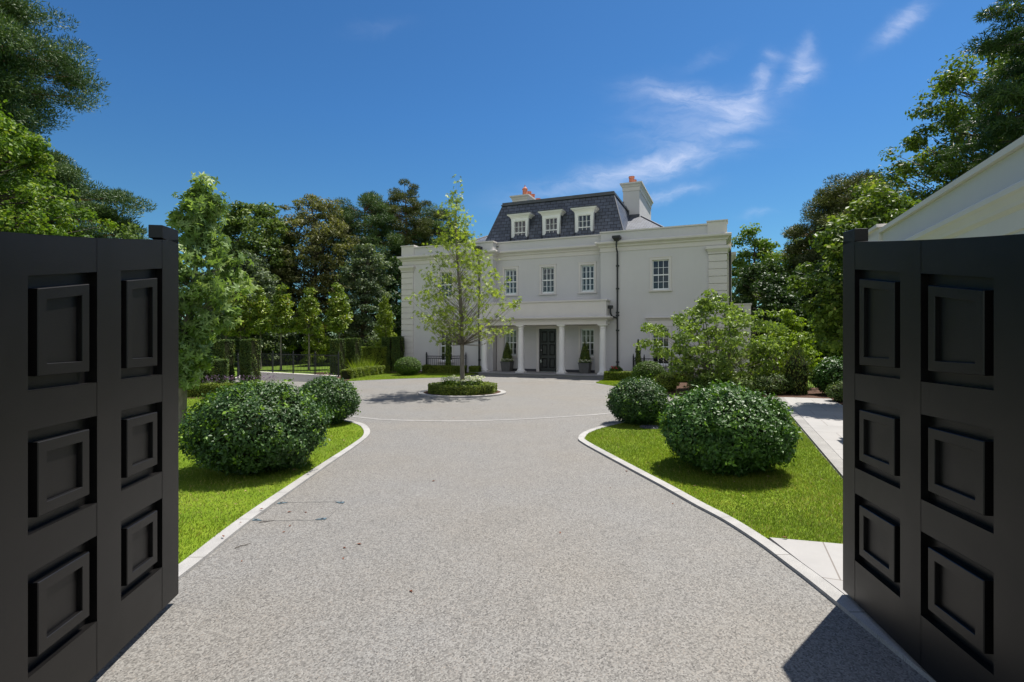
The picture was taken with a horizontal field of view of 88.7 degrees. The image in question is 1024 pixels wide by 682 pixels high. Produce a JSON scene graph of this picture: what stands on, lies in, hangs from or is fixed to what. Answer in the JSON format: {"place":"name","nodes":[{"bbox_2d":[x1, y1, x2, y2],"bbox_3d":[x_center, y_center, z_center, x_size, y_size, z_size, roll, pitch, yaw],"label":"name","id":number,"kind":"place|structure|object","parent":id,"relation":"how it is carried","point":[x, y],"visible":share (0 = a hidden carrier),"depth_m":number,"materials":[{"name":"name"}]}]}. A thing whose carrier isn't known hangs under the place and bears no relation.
{"place":"outdoors","nodes":[
{"label":"outdoors","id":0,"kind":"place"},
{"bbox_2d":[179,396,363,562],"bbox_3d":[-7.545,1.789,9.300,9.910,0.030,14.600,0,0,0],"label":"lawn","id":1,"kind":"structure","parent":0,"point":[215,513],"depth_m":6.22,"materials":[{"name":"green plant"}]},
{"bbox_2d":[165,171,259,423],"bbox_3d":[-6.653,-0.872,10.960,2.098,5.552,1.988,0,0,0],"label":"sweetgum tree","id":2,"kind":"object","parent":1,"relation":"on","point":[197,224],"visible":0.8,"depth_m":10.91,"materials":[{"name":"green plant"}]},
{"bbox_2d":[179,377,334,475],"bbox_3d":[-3.521,1.147,7.258,1.968,1.323,2.014,0,0,0],"label":"bush","id":3,"kind":"object","parent":1,"relation":"on","point":[245,427],"visible":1,"depth_m":6.69,"materials":[{"name":"green plant"}]},
{"bbox_2d":[295,371,361,424],"bbox_3d":[-3.971,1.225,11.300,1.444,1.169,1.500,0,0,0],"label":"bush","id":4,"kind":"object","parent":1,"relation":"on","point":[341,400],"visible":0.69,"depth_m":10.98,"materials":[{"name":"green plant"}]},
{"bbox_2d":[348,373,474,380],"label":"lawn","id":5,"kind":"structure","parent":0,"point":[404,376],"depth_m":25.58,"materials":[{"name":"green plant"}]},
{"bbox_2d":[394,356,421,374],"bbox_3d":[-5.422,1.294,27.304,1.487,1.033,1.455,0,0,0],"label":"box ball","id":6,"kind":"object","parent":5,"relation":"on","point":[408,365],"visible":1,"depth_m":26.89,"materials":[{"name":"green plant"}]},
{"bbox_2d":[422,364,466,373],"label":"box hedge","id":7,"kind":"object","parent":5,"relation":"on","point":[452,369],"visible":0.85,"depth_m":28.73,"materials":[{"name":"green plant"}]},
{"bbox_2d":[445,339,450,371],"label":"slender yew","id":8,"kind":"object","parent":5,"relation":"on","point":[448,354],"visible":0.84,"depth_m":28.65,"materials":[{"name":"green plant"}]},
{"bbox_2d":[468,365,481,374],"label":"box hedge","id":9,"kind":"object","parent":5,"relation":"on","point":[474,369],"visible":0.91,"depth_m":28.07,"materials":[{"name":"green plant"}]},
{"bbox_2d":[89,375,928,681],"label":"driveway","id":10,"kind":"structure","parent":0,"point":[623,575],"depth_m":3.93,"materials":[{"name":"grey gravel"}]},
{"bbox_2d":[0,225,178,681],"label":"driveway gate","id":11,"kind":"structure","parent":10,"relation":"on","point":[89,458],"depth_m":2.65,"materials":[{"name":"black paint"}]},
{"bbox_2d":[179,419,369,579],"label":"kerb","id":12,"kind":"structure","parent":10,"relation":"on","point":[200,554],"depth_m":5.30,"materials":[{"name":"stone"}]},
{"bbox_2d":[252,502,344,520],"bbox_3d":[-2.230,1.788,5.530,0.744,0.007,0.624,0,0,0],"label":"manhole cover","id":13,"kind":"object","parent":10,"relation":"on","point":[289,520],"visible":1,"depth_m":5.25,"materials":[{"name":"metal"}]},
{"bbox_2d":[297,378,614,421],"bbox_3d":[-2.031,1.791,18.576,13.347,0.004,13.804,0,0,0],"label":"circle band","id":14,"kind":"object","parent":10,"relation":"on","point":[484,420],"visible":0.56,"depth_m":12.10,"materials":[{"name":"stone"}]},
{"bbox_2d":[418,389,505,397],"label":"island kerb","id":15,"kind":"structure","parent":10,"relation":"on","point":[502,392],"depth_m":16.79,"materials":[{"name":"stone"}]},
{"bbox_2d":[424,391,500,395],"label":"island soil","id":16,"kind":"structure","parent":10,"relation":"on","point":[425,392],"depth_m":17.15,"materials":[{"name":"brown soil"}]},
{"bbox_2d":[428,381,497,394],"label":"box hedge","id":17,"kind":"object","parent":16,"relation":"on","point":[488,387],"visible":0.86,"depth_m":17.08,"materials":[{"name":"green plant"}]},
{"bbox_2d":[404,174,521,384],"bbox_3d":[-1.907,-1.963,18.076,3.547,7.628,4.723,0,0,-29],"label":"maple tree","id":18,"kind":"object","parent":16,"relation":"on","point":[462,321],"visible":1,"depth_m":17.76,"materials":[{"name":"green plant"}]},
{"bbox_2d":[466,376,480,386],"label":"flowering plant","id":19,"kind":"object","parent":16,"relation":"on","point":[473,382],"visible":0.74,"depth_m":17.59,"materials":[{"name":"white plant"}]},
{"bbox_2d":[578,422,935,681],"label":"kerb","id":20,"kind":"structure","parent":10,"relation":"on","point":[858,614],"depth_m":4.14,"materials":[{"name":"stone"}]},
{"bbox_2d":[777,397,842,477],"bbox_3d":[5.936,1.785,10.474,0.300,0.050,13.021,0,0,22],"label":"path edging","id":21,"kind":"object","parent":10,"relation":"on","point":[831,455],"visible":0.17,"depth_m":9.09,"materials":[{"name":"stone"}]},
{"bbox_2d":[843,228,1023,681],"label":"driveway gate","id":22,"kind":"structure","parent":10,"relation":"on","point":[933,458],"depth_m":2.67,"materials":[{"name":"black paint"}]},
{"bbox_2d":[10,0,1023,341],"label":"sky","id":23,"kind":"structure","parent":0,"point":[736,111],"materials":[{"name":"blue"}]},
{"bbox_2d":[233,361,816,386],"bbox_3d":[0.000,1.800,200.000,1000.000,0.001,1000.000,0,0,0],"label":"ground","id":24,"kind":"structure","parent":0,"point":[302,368],"depth_m":34.31,"materials":[{"name":"green plant"}]},
{"bbox_2d":[0,0,110,228],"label":"pine tree","id":25,"kind":"object","parent":24,"relation":"on","point":[17,43],"visible":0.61,"depth_m":31.39,"materials":[{"name":"green plant"}]},
{"bbox_2d":[0,95,118,237],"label":"hornbeam tree","id":26,"kind":"object","parent":24,"relation":"on","point":[19,153],"visible":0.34,"depth_m":22.38,"materials":[{"name":"green plant"}]},
{"bbox_2d":[1,148,157,238],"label":"pine tree","id":27,"kind":"object","parent":24,"relation":"on","point":[105,197],"visible":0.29,"depth_m":29.91,"materials":[{"name":"green plant"}]},
{"bbox_2d":[212,291,235,338],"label":"magnolia tree","id":28,"kind":"object","parent":24,"relation":"on","point":[223,331],"visible":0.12,"depth_m":32.81,"materials":[{"name":"green plant"}]},
{"bbox_2d":[224,293,253,338],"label":"magnolia tree","id":29,"kind":"object","parent":24,"relation":"on","point":[239,331],"visible":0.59,"depth_m":32.89,"materials":[{"name":"green plant"}]},
{"bbox_2d":[238,338,261,382],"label":"hedge","id":30,"kind":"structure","parent":24,"relation":"on","point":[249,355],"depth_m":22.70,"materials":[{"name":"green plant"}]},
{"bbox_2d":[202,249,299,364],"bbox_3d":[-19.632,-2.413,38.723,7.683,8.631,7.955,0,0,0],"label":"broadleaf tree","id":31,"kind":"object","parent":24,"relation":"on","point":[266,279],"visible":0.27,"depth_m":37.83,"materials":[{"name":"green plant"}]},
{"bbox_2d":[202,200,306,344],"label":"broadleaf tree","id":32,"kind":"object","parent":24,"relation":"on","point":[258,239],"visible":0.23,"depth_m":41.11,"materials":[{"name":"green plant"}]},
{"bbox_2d":[244,285,272,368],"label":"magnolia tree","id":33,"kind":"object","parent":24,"relation":"on","point":[260,308],"visible":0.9,"depth_m":32.99,"materials":[{"name":"green plant"}]},
{"bbox_2d":[256,333,298,364],"bbox_3d":[-18.404,0.409,39.845,4.358,3.016,3.793,0,0,0],"label":"garden shrub","id":34,"kind":"object","parent":24,"relation":"on","point":[291,348],"visible":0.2,"depth_m":39.33,"materials":[{"name":"green plant"}]},
{"bbox_2d":[182,305,375,354],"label":"undergrowth","id":35,"kind":"object","parent":24,"relation":"on","point":[302,340],"visible":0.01,"depth_m":52.76,"materials":[{"name":"green plant"}]},
{"bbox_2d":[266,283,296,369],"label":"magnolia tree","id":36,"kind":"object","parent":24,"relation":"on","point":[282,314],"visible":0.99,"depth_m":32.45,"materials":[{"name":"green plant"}]},
{"bbox_2d":[235,372,339,381],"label":"retaining wall","id":37,"kind":"structure","parent":24,"relation":"on","point":[297,377],"depth_m":27.58,"materials":[{"name":"stone"}]},
{"bbox_2d":[260,351,338,376],"bbox_3d":[-11.540,1.152,27.650,7.132,1.316,0.083,0,0,32],"label":"railing","id":38,"kind":"object","parent":37,"relation":"on","point":[293,363],"visible":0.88,"depth_m":27.34,"materials":[{"name":"black metal"}]},
{"bbox_2d":[263,348,329,361],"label":"yew hedge","id":39,"kind":"object","parent":24,"relation":"on","point":[298,350],"visible":0.1,"depth_m":44.57,"materials":[{"name":"green plant"}]},
{"bbox_2d":[293,286,322,369],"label":"magnolia tree","id":40,"kind":"object","parent":24,"relation":"on","point":[307,308],"visible":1,"depth_m":32.73,"materials":[{"name":"green plant"}]},
{"bbox_2d":[252,194,374,340],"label":"copper tree","id":41,"kind":"object","parent":24,"relation":"on","point":[319,280],"visible":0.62,"depth_m":42.27,"materials":[{"name":"green plant"}]},
{"bbox_2d":[299,312,329,365],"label":"cypress tree","id":42,"kind":"object","parent":24,"relation":"on","point":[317,348],"visible":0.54,"depth_m":37.31,"materials":[{"name":"green plant"}]},
{"bbox_2d":[311,372,349,380],"bbox_3d":[-7.865,1.790,27.284,4.389,0.020,7.598,0,0,-28],"label":"bed","id":43,"kind":"object","parent":24,"relation":"on","point":[327,374],"visible":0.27,"depth_m":27.86,"materials":[{"name":"grey stone"}]},
{"bbox_2d":[329,339,345,375],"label":"hedge","id":44,"kind":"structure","parent":43,"relation":"on","point":[336,345],"depth_m":27.11,"materials":[{"name":"green plant"}]},
{"bbox_2d":[344,337,361,368],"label":"hedge","id":45,"kind":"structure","parent":43,"relation":"on","point":[353,347],"depth_m":28.17,"materials":[{"name":"green plant"}]},
{"bbox_2d":[342,354,368,367],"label":"ornamental grass","id":46,"kind":"object","parent":43,"relation":"on","point":[355,366],"depth_m":27.11,"materials":[{"name":"green plant"}]},
{"bbox_2d":[340,365,389,378],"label":"box hedge","id":47,"kind":"object","parent":43,"relation":"on","point":[353,373],"visible":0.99,"depth_m":25.98,"materials":[{"name":"green plant"}]},
{"bbox_2d":[361,346,386,365],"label":"yew hedge","id":48,"kind":"object","parent":43,"relation":"on","point":[376,352],"visible":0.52,"depth_m":30.14,"materials":[{"name":"green plant"}]},
{"bbox_2d":[381,337,391,371],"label":"hedge","id":49,"kind":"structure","parent":43,"relation":"on","point":[386,342],"depth_m":30.78,"materials":[{"name":"green plant"}]},
{"bbox_2d":[322,282,353,338],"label":"magnolia tree","id":50,"kind":"object","parent":24,"relation":"on","point":[337,313],"visible":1,"depth_m":33.05,"materials":[{"name":"green plant"}]},
{"bbox_2d":[309,191,405,338],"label":"pine tree","id":51,"kind":"object","parent":24,"relation":"on","point":[373,202],"visible":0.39,"depth_m":46.48,"materials":[{"name":"green plant"}]},
{"bbox_2d":[325,243,400,346],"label":"broadleaf tree","id":52,"kind":"object","parent":24,"relation":"on","point":[369,291],"visible":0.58,"depth_m":40.24,"materials":[{"name":"green plant"}]},
{"bbox_2d":[373,295,397,345],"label":"cypress tree","id":53,"kind":"object","parent":24,"relation":"on","point":[383,318],"visible":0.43,"depth_m":34.75,"materials":[{"name":"green plant"}]},
{"bbox_2d":[369,256,402,336],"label":"broadleaf tree","id":54,"kind":"object","parent":24,"relation":"on","point":[396,264],"visible":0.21,"depth_m":42.17,"materials":[{"name":"green plant"}]},
{"bbox_2d":[391,335,404,371],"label":"hedge","id":55,"kind":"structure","parent":24,"relation":"on","point":[398,347],"depth_m":30.72,"materials":[{"name":"green plant"}]},
{"bbox_2d":[363,178,443,274],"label":"pine tree","id":56,"kind":"object","parent":24,"relation":"on","point":[399,224],"visible":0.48,"depth_m":48.96,"materials":[{"name":"green plant"}]},
{"bbox_2d":[405,203,471,245],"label":"pine tree","id":57,"kind":"object","parent":24,"relation":"on","point":[433,224],"visible":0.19,"depth_m":50.32,"materials":[{"name":"green plant"}]},
{"bbox_2d":[426,352,465,365],"bbox_3d":[-4.006,1.262,29.655,2.678,1.276,1.108,0,0,22],"label":"railing","id":58,"kind":"object","parent":24,"relation":"on","point":[427,358],"visible":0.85,"depth_m":29.23,"materials":[{"name":"black metal"}]},
{"bbox_2d":[397,176,751,377],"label":"house","id":59,"kind":"structure","parent":24,"relation":"on","point":[605,276],"depth_m":27.96,"materials":[{"name":"paint"}]},
{"bbox_2d":[434,320,455,362],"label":"window","id":60,"kind":"structure","parent":59,"relation":"in","point":[443,346],"depth_m":30.41,"materials":[{"name":"white glass"}]},
{"bbox_2d":[438,269,453,298],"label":"window","id":61,"kind":"structure","parent":59,"relation":"in","point":[446,270],"depth_m":30.41,"materials":[{"name":"white glass"}]},
{"bbox_2d":[500,341,513,371],"bbox_3d":[-0.257,0.834,28.836,0.793,1.671,0.813,0,0,22],"label":"planter","id":62,"kind":"object","parent":59,"relation":"on","point":[507,362],"visible":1,"depth_m":28.67,"materials":[{"name":"plant"}]},
{"bbox_2d":[501,266,518,295],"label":"window","id":63,"kind":"structure","parent":59,"relation":"in","point":[512,271],"depth_m":29.44,"materials":[{"name":"white glass"}]},
{"bbox_2d":[503,327,517,357],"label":"window","id":64,"kind":"structure","parent":59,"relation":"in","point":[513,341],"depth_m":29.44,"materials":[{"name":"white glass"}]},
{"bbox_2d":[538,264,556,294],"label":"window","id":65,"kind":"structure","parent":59,"relation":"in","point":[548,270],"depth_m":28.60,"materials":[{"name":"white glass"}]},
{"bbox_2d":[539,329,555,371],"bbox_3d":[1.963,0.500,28.542,1.000,2.340,0.165,0,0,22],"label":"front door","id":66,"kind":"structure","parent":59,"relation":"in","point":[547,337],"depth_m":28.57,"materials":[{"name":"black paint"}]},
{"bbox_2d":[577,342,591,373],"bbox_3d":[3.790,0.844,27.160,0.793,1.652,0.813,0,0,22],"label":"planter","id":67,"kind":"object","parent":59,"relation":"on","point":[584,363],"visible":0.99,"depth_m":26.98,"materials":[{"name":"green plant"}]},
{"bbox_2d":[578,326,594,358],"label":"window","id":68,"kind":"structure","parent":59,"relation":"in","point":[586,333],"depth_m":27.76,"materials":[{"name":"white glass"}]},
{"bbox_2d":[578,261,596,293],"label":"window","id":69,"kind":"structure","parent":59,"relation":"in","point":[587,272],"depth_m":27.76,"materials":[{"name":"white glass"}]},
{"bbox_2d":[645,317,674,366],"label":"window","id":70,"kind":"structure","parent":59,"relation":"in","point":[667,322],"depth_m":25.70,"materials":[{"name":"white glass"}]},
{"bbox_2d":[649,256,671,291],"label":"window","id":71,"kind":"structure","parent":59,"relation":"in","point":[660,269],"depth_m":25.82,"materials":[{"name":"white glass"}]},
{"bbox_2d":[633,354,685,371],"bbox_3d":[7.034,1.262,25.082,2.678,1.276,1.108,0,0,22],"label":"railing","id":72,"kind":"object","parent":24,"relation":"on","point":[642,360],"visible":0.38,"depth_m":24.80,"materials":[{"name":"black metal"}]},
{"bbox_2d":[665,383,842,404],"bbox_3d":[8.584,1.785,17.975,7.126,0.030,6.265,0,0,24],"label":"bed","id":73,"kind":"object","parent":24,"relation":"on","point":[814,392],"visible":0.11,"depth_m":17.41,"materials":[{"name":"brown soil"}]},
{"bbox_2d":[652,372,679,390],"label":"box shrub","id":74,"kind":"object","parent":73,"relation":"on","point":[668,382],"visible":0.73,"depth_m":18.31,"materials":[{"name":"green plant"}]},
{"bbox_2d":[682,375,733,389],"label":"yew shrub","id":75,"kind":"object","parent":73,"relation":"on","point":[698,382],"visible":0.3,"depth_m":17.50,"materials":[{"name":"green plant"}]},
{"bbox_2d":[633,288,808,382],"bbox_3d":[7.316,0.011,18.408,5.738,3.806,4.177,0,0,0],"label":"dogwood tree","id":76,"kind":"object","parent":73,"relation":"on","point":[724,366],"visible":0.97,"depth_m":18.02,"materials":[{"name":"green plant"}]},
{"bbox_2d":[734,376,764,393],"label":"yew shrub","id":77,"kind":"object","parent":73,"relation":"on","point":[749,382],"visible":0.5,"depth_m":17.24,"materials":[{"name":"green plant"}]},
{"bbox_2d":[752,372,795,394],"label":"yew shrub","id":78,"kind":"object","parent":73,"relation":"on","point":[778,384],"visible":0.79,"depth_m":17.17,"materials":[{"name":"green plant"}]},
{"bbox_2d":[742,309,823,377],"bbox_3d":[10.464,0.336,20.374,3.957,3.152,3.229,0,0,-41],"label":"garden shrub","id":79,"kind":"object","parent":73,"relation":"on","point":[793,322],"visible":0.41,"depth_m":19.92,"materials":[{"name":"green plant"}]},
{"bbox_2d":[778,344,814,394],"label":"upright yew","id":80,"kind":"object","parent":73,"relation":"on","point":[797,368],"visible":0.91,"depth_m":17.34,"materials":[{"name":"green plant"}]},
{"bbox_2d":[809,356,842,394],"bbox_3d":[10.714,1.147,17.215,1.668,1.373,1.555,0,0,0],"label":"laurel shrub","id":81,"kind":"object","parent":73,"relation":"on","point":[828,371],"visible":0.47,"depth_m":16.97,"materials":[{"name":"green plant"}]},
{"bbox_2d":[824,381,842,401],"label":"yew shrub","id":82,"kind":"object","parent":73,"relation":"on","point":[835,392],"visible":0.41,"depth_m":15.21,"materials":[{"name":"green plant"}]},
{"bbox_2d":[731,222,781,320],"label":"oak tree","id":83,"kind":"object","parent":24,"relation":"on","point":[764,246],"visible":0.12,"depth_m":39.45,"materials":[{"name":"green plant"}]},
{"bbox_2d":[732,258,812,371],"bbox_3d":[14.786,-1.397,30.829,5.770,6.988,6.820,0,0,0],"label":"dark tree","id":84,"kind":"object","parent":24,"relation":"on","point":[777,298],"visible":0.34,"depth_m":30.07,"materials":[{"name":"green plant"}]},
{"bbox_2d":[751,235,827,356],"bbox_3d":[20.788,-2.786,36.577,8.124,9.378,6.862,0,0,19],"label":"chestnut tree","id":85,"kind":"object","parent":24,"relation":"on","point":[784,260],"visible":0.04,"depth_m":36.10,"materials":[{"name":"green plant"}]},
{"bbox_2d":[776,259,842,370],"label":"dark tree","id":86,"kind":"object","parent":24,"relation":"on","point":[823,271],"visible":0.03,"depth_m":29.55,"materials":[{"name":"green plant"}]},
{"bbox_2d":[770,537,857,604],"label":"paving","id":87,"kind":"structure","parent":24,"relation":"on","point":[823,560],"depth_m":4.29,"materials":[{"name":"ceramic"}]},
{"bbox_2d":[810,274,842,358],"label":"dark tree","id":88,"kind":"object","parent":24,"relation":"on","point":[837,354],"depth_m":25.32,"materials":[{"name":"green plant"}]},
{"bbox_2d":[780,169,899,301],"bbox_3d":[21.292,-4.440,32.925,8.272,12.689,9.019,0,0,35],"label":"pine tree","id":89,"kind":"object","parent":24,"relation":"on","point":[834,200],"visible":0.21,"depth_m":32.75,"materials":[{"name":"green plant"}]},
{"bbox_2d":[786,182,920,351],"bbox_3d":[9.886,-1.128,13.885,4.531,6.056,3.833,0,0,0],"label":"slim tree","id":90,"kind":"object","parent":24,"relation":"on","point":[828,241],"visible":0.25,"depth_m":13.87,"materials":[{"name":"green plant"}]},
{"bbox_2d":[820,51,1023,259],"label":"chestnut tree","id":91,"kind":"object","parent":24,"relation":"on","point":[945,87],"visible":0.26,"depth_m":24.72,"materials":[{"name":"green plant"}]},
{"bbox_2d":[868,135,1023,240],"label":"garage","id":92,"kind":"structure","parent":24,"relation":"on","point":[984,198],"depth_m":6.31,"materials":[{"name":"paint"}]},
{"bbox_2d":[935,0,1023,173],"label":"conifer tree","id":93,"kind":"object","parent":24,"relation":"on","point":[998,94],"visible":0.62,"depth_m":19.30,"materials":[{"name":"green plant"}]},
{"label":"bed","id":94,"kind":"structure","parent":24,"relation":"on","visible":0},
{"bbox_2d":[635,339,641,364],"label":"slender yew","id":95,"kind":"object","parent":94,"relation":"on","point":[638,358],"visible":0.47,"depth_m":24.24,"materials":[{"name":"green plant"}]},
{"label":"bed","id":96,"kind":"structure","parent":24,"relation":"on","visible":0},
{"bbox_2d":[111,222,143,238],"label":"slim tree","id":97,"kind":"object","parent":96,"relation":"on","point":[132,231],"visible":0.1,"depth_m":18.04,"materials":[{"name":"green plant"}]},
{"bbox_2d":[196,358,229,383],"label":"yew hedge","id":98,"kind":"object","parent":96,"relation":"on","point":[220,368],"visible":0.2,"depth_m":20.94,"materials":[{"name":"green plant"}]},
{"bbox_2d":[212,339,234,382],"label":"hedge","id":99,"kind":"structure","parent":96,"relation":"on","point":[223,348],"depth_m":22.45,"materials":[{"name":"green plant"}]},
{"bbox_2d":[187,381,264,396],"bbox_3d":[-9.731,1.564,16.840,3.507,0.514,0.789,0,0,-13],"label":"box hedge","id":100,"kind":"object","parent":96,"relation":"on","point":[205,388],"visible":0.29,"depth_m":16.56,"materials":[{"name":"green plant"}]},
{"bbox_2d":[584,399,842,543],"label":"lawn","id":101,"kind":"structure","parent":0,"point":[726,490],"depth_m":6.35,"materials":[{"name":"green plant"}]},
{"bbox_2d":[605,374,669,424],"bbox_3d":[2.711,1.252,11.270,1.406,1.104,1.507,0,0,0],"label":"bush","id":102,"kind":"object","parent":101,"relation":"on","point":[633,400],"visible":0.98,"depth_m":10.88,"materials":[{"name":"green plant"}]},
{"bbox_2d":[640,425,658,428],"bbox_3d":[2.849,1.766,10.748,0.456,0.048,0.464,0,0,0],"label":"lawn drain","id":103,"kind":"object","parent":101,"relation":"on","point":[649,426],"visible":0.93,"depth_m":10.72,"materials":[{"name":"black metal"}]},
{"bbox_2d":[657,379,802,476],"bbox_3d":[2.996,1.158,7.276,1.902,1.304,1.996,0,0,0],"label":"bush","id":104,"kind":"object","parent":101,"relation":"on","point":[723,428],"visible":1,"depth_m":6.71,"materials":[{"name":"green plant"}]},
{"bbox_2d":[783,397,842,459],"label":"path","id":105,"kind":"structure","parent":0,"point":[822,418],"depth_m":12.25,"materials":[{"name":"ceramic"}]},
{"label":"lawn","id":106,"kind":"structure","parent":0,"visible":0},
{"bbox_2d":[596,380,625,385],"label":"grass","id":107,"kind":"structure","parent":106,"relation":"on","point":[613,382],"depth_m":22.38,"materials":[{"name":"green plant"}]},
{"bbox_2d":[603,370,634,380],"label":"box hedge","id":108,"kind":"object","parent":106,"relation":"on","point":[615,375],"visible":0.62,"depth_m":23.40,"materials":[{"name":"green plant"}]},
{"bbox_2d":[631,360,663,382],"bbox_3d":[5.726,1.300,22.001,1.436,1.014,1.436,0,0,0],"label":"box ball","id":109,"kind":"object","parent":106,"relation":"on","point":[648,368],"visible":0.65,"depth_m":21.61,"materials":[{"name":"green plant"}]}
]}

